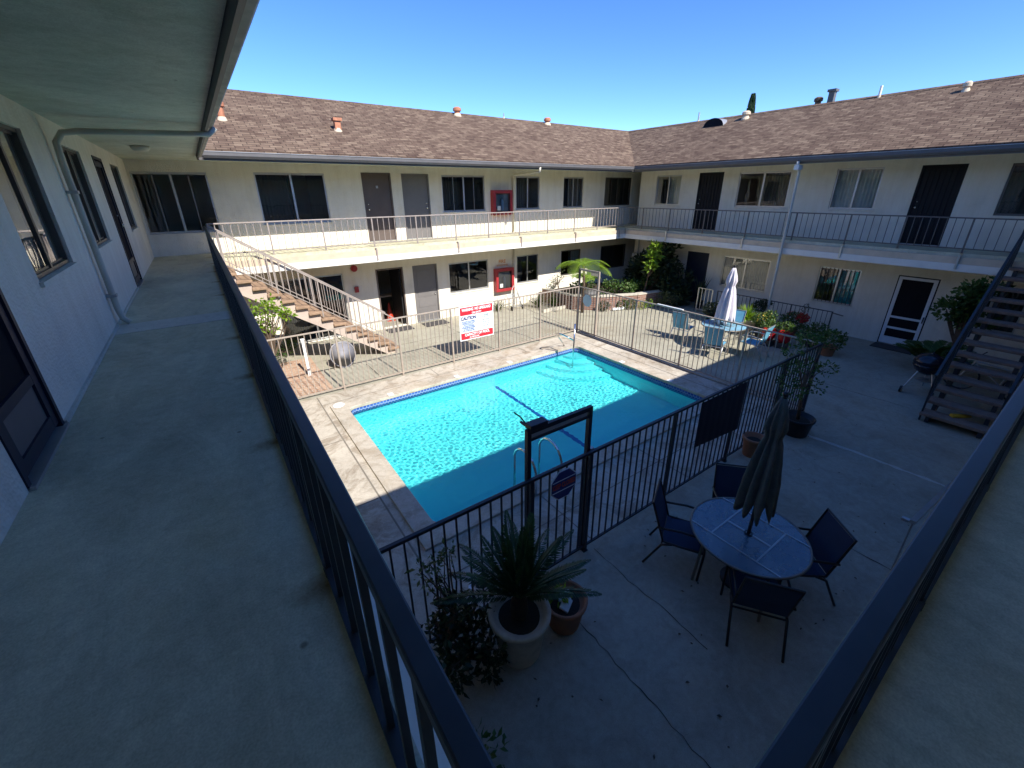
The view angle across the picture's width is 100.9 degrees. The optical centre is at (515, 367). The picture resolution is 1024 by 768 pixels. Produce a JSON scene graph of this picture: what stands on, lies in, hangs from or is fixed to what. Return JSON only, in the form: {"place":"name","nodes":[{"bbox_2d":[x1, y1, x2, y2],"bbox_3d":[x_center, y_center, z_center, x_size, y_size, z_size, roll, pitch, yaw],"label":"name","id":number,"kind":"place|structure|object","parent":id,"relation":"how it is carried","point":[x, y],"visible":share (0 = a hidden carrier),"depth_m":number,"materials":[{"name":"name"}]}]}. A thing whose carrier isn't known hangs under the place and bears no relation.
{"place":"outdoors","nodes":[
{"label":"outdoors","id":0,"kind":"place"},
{"bbox_2d":[206,224,398,353],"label":"staircase","id":1,"kind":"structure","parent":0,"point":[248,287],"depth_m":10.60,"materials":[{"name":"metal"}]},
{"bbox_2d":[279,357,332,396],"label":"brick paving","id":2,"kind":"structure","parent":0,"point":[303,378],"depth_m":10.58,"materials":[{"name":"brick"}]},
{"bbox_2d":[248,292,298,355],"bbox_3d":[-5.571,-0.560,9.672,1.291,2.258,0.913,-16,27,-32],"label":"hibiscus bush","id":3,"kind":"object","parent":2,"relation":"on","point":[265,327],"visible":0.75,"depth_m":9.56,"materials":[{"name":"green plant"}]},
{"bbox_2d":[275,290,1023,767],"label":"ground","id":4,"kind":"structure","parent":0,"point":[635,632],"depth_m":4.96,"materials":[{"name":"concrete"}]},
{"bbox_2d":[0,0,450,767],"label":"apartment wing","id":5,"kind":"structure","parent":4,"relation":"on","point":[166,598],"depth_m":2.11,"materials":[{"name":"paint"}]},
{"bbox_2d":[0,288,69,491],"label":"door","id":6,"kind":"structure","parent":5,"relation":"in","point":[33,428],"depth_m":2.45,"materials":[{"name":"blue paint"}]},
{"bbox_2d":[0,123,78,287],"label":"window","id":7,"kind":"structure","parent":5,"relation":"in","point":[20,191],"depth_m":3.42,"materials":[{"name":"glass"}]},
{"bbox_2d":[62,146,113,250],"bbox_3d":[-5.334,-2.085,5.239,0.100,1.143,1.280,-16,27,-32],"label":"window","id":8,"kind":"structure","parent":5,"relation":"in","point":[71,157],"depth_m":5.43,"materials":[{"name":"glass"}]},
{"bbox_2d":[91,155,143,287],"bbox_3d":[-6.513,-2.342,6.900,0.130,1.967,0.906,-16,27,-32],"label":"door","id":9,"kind":"structure","parent":5,"relation":"in","point":[98,164],"depth_m":7.00,"materials":[{"name":"blue paint"}]},
{"bbox_2d":[109,164,138,231],"bbox_3d":[-7.669,-3.304,8.263,0.100,1.183,1.260,-16,27,-32],"label":"window","id":10,"kind":"structure","parent":5,"relation":"in","point":[113,168],"depth_m":8.48,"materials":[{"name":"glass"}]},
{"bbox_2d":[204,227,495,767],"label":"balcony railing","id":11,"kind":"object","parent":5,"relation":"on","point":[335,521],"visible":1,"depth_m":1.07,"materials":[{"name":"metal"}]},
{"bbox_2d":[275,339,299,358],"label":"hedge","id":12,"kind":"object","parent":4,"relation":"on","point":[288,343],"visible":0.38,"depth_m":11.97,"materials":[{"name":"green plant"}]},
{"bbox_2d":[329,341,355,367],"bbox_3d":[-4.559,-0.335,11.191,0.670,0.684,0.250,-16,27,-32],"label":"ball","id":13,"kind":"object","parent":4,"relation":"on","point":[346,353],"visible":0.77,"depth_m":11.18,"materials":[{"name":"grey"}]},
{"bbox_2d":[112,89,641,347],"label":"apartment wing","id":14,"kind":"structure","parent":4,"relation":"on","point":[271,157],"depth_m":13.60,"materials":[{"name":"paint"}]},
{"bbox_2d":[129,171,220,236],"bbox_3d":[-8.258,-4.004,10.358,1.525,1.433,0.100,-16,27,-32],"label":"window","id":15,"kind":"structure","parent":14,"relation":"in","point":[185,232],"depth_m":10.34,"materials":[{"name":"glass"}]},
{"bbox_2d":[253,172,332,225],"bbox_3d":[-6.150,-4.692,11.761,1.800,1.355,0.180,-16,27,-32],"label":"window","id":16,"kind":"structure","parent":14,"relation":"in","point":[273,191],"depth_m":11.59,"materials":[{"name":"metal"}]},
{"bbox_2d":[272,274,348,343],"bbox_3d":[-6.175,-1.809,12.958,1.936,1.978,0.130,-16,27,-32],"label":"window","id":17,"kind":"structure","parent":14,"relation":"in","point":[295,326],"depth_m":12.80,"materials":[{"name":"metal"}]},
{"bbox_2d":[361,173,396,241],"bbox_3d":[-4.212,-4.953,13.114,0.896,1.977,0.130,-16,27,-32],"label":"door","id":18,"kind":"structure","parent":14,"relation":"in","point":[377,188],"depth_m":13.08,"materials":[{"name":"brown paint"}]},
{"bbox_2d":[375,267,408,323],"bbox_3d":[-4.379,-2.466,14.546,0.916,1.988,0.898,-16,27,-32],"label":"door","id":19,"kind":"structure","parent":14,"relation":"in","point":[394,273],"depth_m":14.59,"materials":[{"name":"brown paint"}]},
{"bbox_2d":[206,207,625,259],"bbox_3d":[-1.243,-4.412,13.760,14.390,1.160,0.161,-16,27,-32],"label":"balcony railing","id":20,"kind":"object","parent":14,"relation":"on","point":[417,239],"visible":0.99,"depth_m":12.76,"materials":[{"name":"metal"}]},
{"bbox_2d":[401,174,432,238],"bbox_3d":[-3.195,-5.235,13.785,0.916,1.967,0.130,-16,27,-32],"label":"door","id":21,"kind":"structure","parent":14,"relation":"in","point":[415,187],"depth_m":13.75,"materials":[{"name":"grey paint"}]},
{"bbox_2d":[412,264,440,322],"bbox_3d":[-3.126,-2.623,14.911,0.896,1.977,0.130,-16,27,-32],"label":"door","id":22,"kind":"structure","parent":14,"relation":"in","point":[425,278],"depth_m":14.88,"materials":[{"name":"grey paint"}]},
{"bbox_2d":[441,175,486,213],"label":"window","id":23,"kind":"structure","parent":14,"relation":"in","point":[450,187],"depth_m":14.47,"materials":[{"name":"metal"}]},
{"bbox_2d":[448,259,489,294],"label":"window","id":24,"kind":"structure","parent":14,"relation":"in","point":[480,288],"depth_m":15.75,"materials":[{"name":"glass"}]},
{"bbox_2d":[490,190,512,214],"bbox_3d":[-0.482,-6.005,15.388,0.840,0.840,0.198,-16,27,-32],"label":"fire extinguisher cabinet","id":25,"kind":"object","parent":14,"relation":"attached to","point":[501,200],"visible":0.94,"depth_m":15.37,"materials":[{"name":"metal"}]},
{"bbox_2d":[493,267,513,291],"bbox_3d":[-0.430,-3.430,16.486,0.840,0.880,0.198,-16,27,-32],"label":"fire extinguisher cabinet","id":26,"kind":"object","parent":14,"relation":"attached to","point":[503,279],"visible":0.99,"depth_m":16.45,"materials":[{"name":"metal"}]},
{"bbox_2d":[515,176,539,210],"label":"window","id":27,"kind":"structure","parent":14,"relation":"in","point":[519,179],"depth_m":16.02,"materials":[{"name":"glass"}]},
{"bbox_2d":[516,254,538,284],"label":"window","id":28,"kind":"structure","parent":14,"relation":"in","point":[519,258],"depth_m":17.14,"materials":[{"name":"glass"}]},
{"bbox_2d":[560,249,579,276],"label":"window","id":29,"kind":"structure","parent":14,"relation":"in","point":[572,254],"depth_m":18.54,"materials":[{"name":"black glass"}]},
{"bbox_2d":[562,177,582,208],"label":"window","id":30,"kind":"structure","parent":14,"relation":"in","point":[572,192],"depth_m":17.38,"materials":[{"name":"glass"}]},
{"bbox_2d":[599,244,625,270],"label":"window","id":31,"kind":"structure","parent":14,"relation":"in","point":[612,255],"depth_m":19.93,"materials":[{"name":"black glass"}]},
{"bbox_2d":[603,177,631,206],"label":"window","id":32,"kind":"structure","parent":14,"relation":"in","point":[616,189],"depth_m":18.81,"materials":[{"name":"glass"}]},
{"bbox_2d":[267,286,579,398],"bbox_3d":[-1.665,-0.837,11.232,9.124,1.510,0.064,-16,27,-32],"label":"pool fence","id":33,"kind":"object","parent":4,"relation":"on","point":[344,386],"visible":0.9,"depth_m":10.75,"materials":[{"name":"metal"}]},
{"bbox_2d":[458,302,493,341],"bbox_3d":[-1.040,-1.250,11.497,1.070,0.940,0.014,-16,27,-32],"label":"pool sign","id":34,"kind":"object","parent":33,"relation":"attached to","point":[476,321],"visible":1,"depth_m":11.48,"materials":[{"name":"white paint"}]},
{"bbox_2d":[404,538,458,617],"bbox_3d":[-0.717,2.268,3.989,0.516,1.336,0.353,-16,27,-32],"label":"tall shrub","id":35,"kind":"object","parent":4,"relation":"on","point":[442,553],"visible":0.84,"depth_m":3.84,"materials":[{"name":"green plant"}]},
{"bbox_2d":[420,592,469,664],"bbox_3d":[-0.644,2.502,3.904,0.437,0.975,0.434,-16,27,-32],"label":"succulent shrub","id":36,"kind":"object","parent":4,"relation":"on","point":[451,624],"visible":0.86,"depth_m":3.83,"materials":[{"name":"green plant"}]},
{"bbox_2d":[428,582,510,698],"bbox_3d":[-0.495,2.562,4.000,0.864,0.794,0.863,-16,27,-32],"label":"leafy shrub","id":37,"kind":"object","parent":4,"relation":"on","point":[464,647],"visible":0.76,"depth_m":3.91,"materials":[{"name":"green plant"}]},
{"bbox_2d":[476,717,510,767],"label":"ground plant","id":38,"kind":"object","parent":4,"relation":"on","point":[486,734],"visible":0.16,"depth_m":3.35,"materials":[{"name":"green plant"}]},
{"bbox_2d":[430,510,601,668],"bbox_3d":[0.067,2.052,4.197,1.514,1.560,1.082,3,23,8],"label":"potted palm","id":39,"kind":"object","parent":4,"relation":"on","point":[520,611],"visible":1,"depth_m":3.95,"materials":[{"name":"plant"}]},
{"bbox_2d":[330,341,716,550],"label":"swimming pool","id":40,"kind":"structure","parent":4,"relation":"in","point":[413,513],"depth_m":8.15,"materials":[{"name":"concrete"}]},
{"bbox_2d":[353,351,697,521],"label":"water","id":41,"kind":"structure","parent":40,"relation":"in","point":[446,451],"depth_m":8.75,"materials":[{"name":"liquid"}]},
{"bbox_2d":[513,437,562,496],"bbox_3d":[0.342,1.782,6.727,0.538,1.309,0.620,-16,27,-32],"label":"pool ladder","id":42,"kind":"object","parent":40,"relation":"attached to","point":[532,461],"visible":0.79,"depth_m":6.60,"materials":[{"name":"silver metal"}]},
{"bbox_2d":[300,333,773,639],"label":"pool deck","id":43,"kind":"structure","parent":4,"relation":"on","point":[382,527],"depth_m":6.77,"materials":[{"name":"concrete"}]},
{"bbox_2d":[317,335,769,597],"bbox_3d":[0.099,0.962,8.801,8.620,0.001,6.630,-16,27,-32],"label":"deck joint","id":44,"kind":"object","parent":43,"relation":"on","point":[408,542],"visible":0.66,"depth_m":6.82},
{"bbox_2d":[514,405,593,545],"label":"pool gate","id":45,"kind":"structure","parent":4,"relation":"on","point":[537,428],"depth_m":4.53,"materials":[{"name":"metal"}]},
{"bbox_2d":[550,467,576,499],"bbox_3d":[0.544,1.300,4.719,0.379,0.379,0.014,-16,27,-32],"label":"gate sign","id":46,"kind":"object","parent":45,"relation":"attached to","point":[563,483],"visible":1,"depth_m":4.70,"materials":[{"name":"blue paint"}]},
{"bbox_2d":[545,579,587,635],"bbox_3d":[0.522,2.523,4.473,0.480,0.473,0.480,-16,27,-32],"label":"flower pot","id":47,"kind":"object","parent":4,"relation":"on","point":[566,615],"visible":0.61,"depth_m":4.37,"materials":[{"name":"ceramic"}]},
{"bbox_2d":[555,258,611,312],"bbox_3d":[2.479,-2.978,15.693,2.074,1.977,2.156,2,23,5],"label":"tree fern","id":48,"kind":"object","parent":4,"relation":"on","point":[585,262],"visible":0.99,"depth_m":15.44,"materials":[{"name":"green plant"}]},
{"bbox_2d":[577,268,600,334],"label":"pool gate","id":49,"kind":"structure","parent":4,"relation":"on","point":[595,273],"depth_m":13.05,"materials":[{"name":"metal"}]},
{"bbox_2d":[379,343,822,643],"bbox_3d":[2.309,1.263,6.114,9.152,1.510,0.072,-16,27,-32],"label":"pool fence","id":50,"kind":"object","parent":4,"relation":"on","point":[530,482],"visible":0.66,"depth_m":5.46,"materials":[{"name":"metal"}]},
{"bbox_2d":[694,381,747,447],"bbox_3d":[3.199,0.768,6.558,1.270,0.870,0.010,-16,27,-32],"label":"fence banner","id":51,"kind":"object","parent":50,"relation":"attached to","point":[720,414],"visible":1,"depth_m":6.52,"materials":[{"name":"black fabric"}]},
{"bbox_2d":[542,283,670,310],"bbox_3d":[4.010,-3.068,17.716,4.751,0.562,3.332,-16,27,-32],"label":"brick planter","id":52,"kind":"object","parent":4,"relation":"on","point":[648,294],"visible":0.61,"depth_m":16.70,"materials":[{"name":"brick"}]},
{"bbox_2d":[569,277,650,293],"bbox_3d":[3.886,-3.325,17.146,3.522,0.706,1.265,0,23,0],"label":"hedge shrub","id":53,"kind":"object","parent":52,"relation":"in","point":[632,285],"visible":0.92,"depth_m":17.02,"materials":[{"name":"green plant"}]},
{"bbox_2d":[642,240,665,291],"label":"banana plant","id":54,"kind":"object","parent":52,"relation":"on","point":[652,264],"visible":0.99,"depth_m":16.30,"materials":[{"name":"plant"}]},
{"bbox_2d":[622,242,695,305],"bbox_3d":[5.806,-3.992,17.554,1.690,2.925,3.601,-12,25,-27],"label":"corner tree","id":55,"kind":"object","parent":4,"relation":"on","point":[666,268],"visible":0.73,"depth_m":16.86,"materials":[{"name":"green plant"}]},
{"bbox_2d":[655,290,682,305],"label":"flowering shrub","id":56,"kind":"object","parent":4,"relation":"on","point":[665,301],"visible":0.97,"depth_m":16.53,"materials":[{"name":"green plant"}]},
{"bbox_2d":[642,478,705,580],"bbox_3d":[1.996,1.968,5.181,0.676,0.942,0.528,10,25,24],"label":"patio chair","id":57,"kind":"object","parent":4,"relation":"on","point":[677,532],"visible":0.81,"depth_m":5.13,"materials":[{"name":"blue fabric"}]},
{"bbox_2d":[668,311,695,343],"bbox_3d":[5.136,-1.287,12.940,0.528,0.942,0.676,20,30,40],"label":"patio chair","id":58,"kind":"object","parent":4,"relation":"on","point":[682,320],"visible":0.84,"depth_m":12.74,"materials":[{"name":"metal"}]},
{"bbox_2d":[577,286,820,409],"bbox_3d":[4.012,-0.841,11.136,0.170,1.510,6.800,-16,27,-32],"label":"pool fence","id":59,"kind":"object","parent":4,"relation":"on","point":[677,365],"visible":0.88,"depth_m":10.83,"materials":[{"name":"metal"}]},
{"bbox_2d":[693,274,710,308],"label":"snake plant","id":60,"kind":"object","parent":4,"relation":"on","point":[701,285],"visible":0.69,"depth_m":16.40,"materials":[{"name":"green plant"}]},
{"bbox_2d":[701,300,718,318],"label":"potted bush","id":61,"kind":"object","parent":4,"relation":"on","point":[710,312],"visible":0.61,"depth_m":15.10,"materials":[{"name":"green plant"}]},
{"bbox_2d":[699,326,728,362],"bbox_3d":[5.467,-0.716,11.563,0.528,0.942,0.676,17,28,36],"label":"patio chair","id":62,"kind":"object","parent":4,"relation":"on","point":[715,333],"visible":0.81,"depth_m":11.35,"materials":[{"name":"metal"}]},
{"bbox_2d":[534,315,911,758],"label":"leaf litter","id":63,"kind":"object","parent":4,"relation":"on","point":[718,715],"visible":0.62,"depth_m":4.41,"materials":[{"name":"brown plant"}]},
{"bbox_2d":[701,319,745,354],"bbox_3d":[5.982,-0.894,12.240,1.228,0.733,1.228,-16,27,-32],"label":"patio table","id":64,"kind":"object","parent":4,"relation":"on","point":[733,326],"visible":0.59,"depth_m":11.98,"materials":[{"name":"metal"}]},
{"bbox_2d":[713,265,737,350],"bbox_3d":[5.976,-1.672,11.937,0.577,2.400,0.530,-16,27,-32],"label":"patio umbrella","id":65,"kind":"object","parent":4,"relation":"on","point":[726,308],"visible":0.94,"depth_m":11.73,"materials":[{"name":"white fabric"}]},
{"bbox_2d":[712,463,746,497],"bbox_3d":[2.859,1.835,5.487,0.528,0.942,0.676,4,23,12],"label":"patio chair","id":66,"kind":"object","parent":4,"relation":"on","point":[727,480],"visible":0.2,"depth_m":5.62,"materials":[{"name":"blue fabric"}]},
{"bbox_2d":[724,309,746,344],"bbox_3d":[6.578,-1.253,12.832,0.528,0.942,0.676,20,30,40],"label":"patio chair","id":67,"kind":"object","parent":4,"relation":"on","point":[740,316],"visible":0.2,"depth_m":12.81,"materials":[{"name":"metal"}]},
{"bbox_2d":[737,302,760,334],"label":"potted fern","id":68,"kind":"object","parent":4,"relation":"on","point":[749,319],"visible":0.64,"depth_m":13.38,"materials":[{"name":"plant"}]},
{"bbox_2d":[690,497,813,621],"bbox_3d":[2.628,2.193,4.888,1.228,0.733,1.228,-16,27,-32],"label":"patio table","id":69,"kind":"object","parent":4,"relation":"on","point":[778,547],"visible":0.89,"depth_m":4.65,"materials":[{"name":"grey glass"}]},
{"bbox_2d":[742,431,763,457],"bbox_3d":[4.132,1.359,7.347,0.385,0.360,0.385,-16,27,-32],"label":"flower pot","id":70,"kind":"object","parent":4,"relation":"on","point":[751,440],"visible":0.8,"depth_m":7.30,"materials":[{"name":"ceramic"}]},
{"bbox_2d":[720,391,788,588],"bbox_3d":[2.621,1.376,4.563,0.418,2.490,0.384,-16,27,-32],"label":"patio umbrella","id":71,"kind":"object","parent":4,"relation":"on","point":[759,487],"visible":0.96,"depth_m":4.34,"materials":[{"name":"grey fabric"}]},
{"bbox_2d":[737,325,775,361],"bbox_3d":[6.617,-0.738,11.594,0.528,0.942,0.676,-19,29,-37],"label":"patio chair","id":72,"kind":"object","parent":4,"relation":"on","point":[759,342],"visible":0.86,"depth_m":11.54,"materials":[{"name":"metal"}]},
{"bbox_2d":[749,299,773,327],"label":"potted bush","id":73,"kind":"object","parent":4,"relation":"on","point":[761,303],"visible":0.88,"depth_m":13.77,"materials":[{"name":"green plant"}]},
{"bbox_2d":[720,565,805,662],"bbox_3d":[2.495,2.319,4.331,0.528,0.942,0.676,7,24,18],"label":"patio chair","id":74,"kind":"object","parent":4,"relation":"on","point":[771,596],"visible":0.77,"depth_m":4.13,"materials":[{"name":"blue fabric"}]},
{"bbox_2d":[753,310,778,338],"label":"potted bush","id":75,"kind":"object","parent":4,"relation":"on","point":[770,314],"visible":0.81,"depth_m":12.92,"materials":[{"name":"green plant"}]},
{"bbox_2d":[759,318,781,346],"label":"potted plant","id":76,"kind":"object","parent":4,"relation":"on","point":[772,342],"visible":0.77,"depth_m":12.44,"materials":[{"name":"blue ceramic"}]},
{"bbox_2d":[714,291,832,339],"bbox_3d":[8.407,-1.795,14.113,0.048,0.920,3.658,-16,27,-32],"label":"patio railing","id":77,"kind":"object","parent":4,"relation":"on","point":[786,308],"visible":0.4,"depth_m":13.51,"materials":[{"name":"metal"}]},
{"bbox_2d":[774,321,796,349],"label":"potted plant","id":78,"kind":"object","parent":4,"relation":"on","point":[787,331],"visible":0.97,"depth_m":12.19,"materials":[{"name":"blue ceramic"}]},
{"bbox_2d":[777,311,809,335],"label":"potted bush","id":79,"kind":"object","parent":4,"relation":"on","point":[782,319],"visible":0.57,"depth_m":13.03,"materials":[{"name":"green plant"}]},
{"bbox_2d":[776,329,840,438],"bbox_3d":[5.370,0.243,7.899,1.835,1.978,0.887,-16,27,-32],"label":"potted tree","id":80,"kind":"object","parent":4,"relation":"on","point":[801,423],"visible":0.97,"depth_m":7.78,"materials":[{"name":"green plant"}]},
{"bbox_2d":[795,321,830,347],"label":"potted bush","id":81,"kind":"object","parent":4,"relation":"on","point":[815,327],"visible":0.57,"depth_m":12.31,"materials":[{"name":"green plant"}]},
{"bbox_2d":[779,508,857,605],"bbox_3d":[3.252,2.122,4.790,0.677,0.942,0.528,1,23,4],"label":"patio chair","id":82,"kind":"object","parent":4,"relation":"on","point":[832,542],"visible":0.46,"depth_m":4.65,"materials":[{"name":"blue fabric"}]},
{"bbox_2d":[624,74,1023,372],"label":"apartment wing","id":83,"kind":"structure","parent":4,"relation":"on","point":[952,150],"depth_m":12.43,"materials":[{"name":"paint"}]},
{"bbox_2d":[653,175,681,206],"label":"window","id":84,"kind":"structure","parent":83,"relation":"in","point":[675,185],"depth_m":17.15,"materials":[{"name":"glass"}]},
{"bbox_2d":[683,251,709,302],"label":"door","id":85,"kind":"structure","parent":83,"relation":"in","point":[698,261],"depth_m":17.01,"materials":[{"name":"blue paint"}]},
{"bbox_2d":[692,172,724,230],"bbox_3d":[7.313,-6.277,16.013,0.130,2.027,0.966,-16,27,-32],"label":"door","id":86,"kind":"structure","parent":83,"relation":"in","point":[710,184],"depth_m":15.99,"materials":[{"name":"black"}]},
{"bbox_2d":[703,118,726,127],"bbox_3d":[7.949,-9.533,16.492,0.750,0.300,0.840,-16,27,-32],"label":"roof dormer vent","id":87,"kind":"object","parent":83,"relation":"on","point":[712,122],"visible":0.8,"depth_m":16.28,"materials":[{"name":"metal"}]},
{"bbox_2d":[718,256,770,293],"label":"window","id":88,"kind":"structure","parent":83,"relation":"in","point":[752,274],"depth_m":15.51,"materials":[{"name":"glass"}]},
{"bbox_2d":[733,170,792,208],"bbox_3d":[8.452,-6.063,14.430,0.180,1.185,1.770,-16,27,-32],"label":"window","id":89,"kind":"structure","parent":83,"relation":"in","point":[777,183],"depth_m":14.23,"materials":[{"name":"metal"}]},
{"bbox_2d":[626,207,1023,268],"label":"balcony railing","id":90,"kind":"object","parent":83,"relation":"on","point":[930,217],"visible":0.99,"depth_m":11.81,"materials":[{"name":"metal"}]},
{"bbox_2d":[810,266,861,307],"bbox_3d":[10.149,-2.571,13.348,0.180,1.165,1.170,-16,27,-32],"label":"window","id":91,"kind":"structure","parent":83,"relation":"in","point":[847,281],"depth_m":13.25,"materials":[{"name":"metal"}]},
{"bbox_2d":[826,167,884,210],"bbox_3d":[10.013,-5.236,12.415,0.180,1.185,1.190,-16,27,-32],"label":"window","id":92,"kind":"structure","parent":83,"relation":"in","point":[856,189],"depth_m":12.44,"materials":[{"name":"glass"}]},
{"bbox_2d":[877,275,940,347],"bbox_3d":[11.196,-1.571,12.069,0.095,1.998,0.886,-16,27,-32],"label":"door","id":93,"kind":"structure","parent":83,"relation":"in","point":[912,298],"depth_m":12.03,"materials":[{"name":"white paint"}]},
{"bbox_2d":[897,164,968,245],"bbox_3d":[11.042,-4.281,11.203,0.130,1.987,0.876,-16,27,-32],"label":"door","id":94,"kind":"structure","parent":83,"relation":"in","point":[937,189],"depth_m":11.16,"materials":[{"name":"black"}]},
{"bbox_2d":[952,285,1023,334],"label":"window","id":95,"kind":"structure","parent":83,"relation":"in","point":[1018,296],"depth_m":10.62,"materials":[{"name":"metal"}]},
{"bbox_2d":[990,163,1023,217],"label":"window","id":96,"kind":"structure","parent":83,"relation":"in","point":[1010,204],"depth_m":10.10,"materials":[{"name":"black glass"}]},
{"bbox_2d":[817,328,848,356],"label":"potted bush","id":97,"kind":"object","parent":4,"relation":"on","point":[829,349],"visible":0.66,"depth_m":11.61,"materials":[{"name":"green plant"}]},
{"bbox_2d":[807,435,944,486],"bbox_3d":[6.461,1.736,6.852,0.158,0.001,3.714,-17,28,-34],"label":"ground seam","id":98,"kind":"object","parent":4,"relation":"on","point":[893,466],"visible":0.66,"depth_m":7.27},
{"bbox_2d":[869,342,910,354],"bbox_3d":[10.965,-0.567,12.276,0.530,0.016,0.950,-16,27,-32],"label":"doormat","id":99,"kind":"object","parent":4,"relation":"on","point":[888,347],"visible":0.79,"depth_m":12.29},
{"bbox_2d":[890,481,951,570],"bbox_3d":[5.353,1.770,5.458,2.875,1.037,0.115,-16,27,-32],"label":"ground handrail","id":100,"kind":"object","parent":4,"relation":"on","point":[922,512],"visible":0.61,"depth_m":4.74,"materials":[{"name":"metal"}]},
{"bbox_2d":[898,352,944,395],"bbox_3d":[9.175,0.114,9.435,0.716,0.980,0.570,-16,27,-32],"label":"kettle grill","id":101,"kind":"object","parent":4,"relation":"on","point":[925,364],"visible":0.84,"depth_m":9.27,"materials":[{"name":"black metal"}]},
{"bbox_2d":[833,426,1023,767],"bbox_3d":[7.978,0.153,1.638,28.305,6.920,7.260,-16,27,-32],"label":"balcony floor","id":102,"kind":"structure","parent":4,"relation":"on","point":[949,693],"depth_m":1.36,"materials":[{"name":"concrete"}]},
{"bbox_2d":[754,379,1023,767],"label":"balcony railing","id":103,"kind":"object","parent":102,"relation":"on","point":[819,725],"visible":1,"depth_m":0.78,"materials":[{"name":"blue paint"}]},
{"bbox_2d":[894,339,976,363],"bbox_3d":[10.245,-0.387,10.377,1.553,0.680,1.726,-16,27,-32],"label":"palm clump","id":104,"kind":"object","parent":4,"relation":"on","point":[936,347],"visible":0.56,"depth_m":10.54,"materials":[{"name":"green plant"}]},
{"bbox_2d":[929,276,1015,344],"bbox_3d":[10.603,-0.988,10.122,1.036,2.477,1.124,-6,23,-13],"label":"shrub","id":105,"kind":"object","parent":4,"relation":"on","point":[960,314],"visible":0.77,"depth_m":9.88,"materials":[{"name":"green plant"}]},
{"bbox_2d":[918,231,1023,438],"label":"staircase","id":106,"kind":"structure","parent":0,"point":[954,376],"depth_m":8.44,"materials":[{"name":"paint"}]},
{"bbox_2d":[943,352,1023,399],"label":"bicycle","id":107,"kind":"object","parent":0,"point":[1003,383],"visible":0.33,"depth_m":9.40,"materials":[{"name":"black metal"}]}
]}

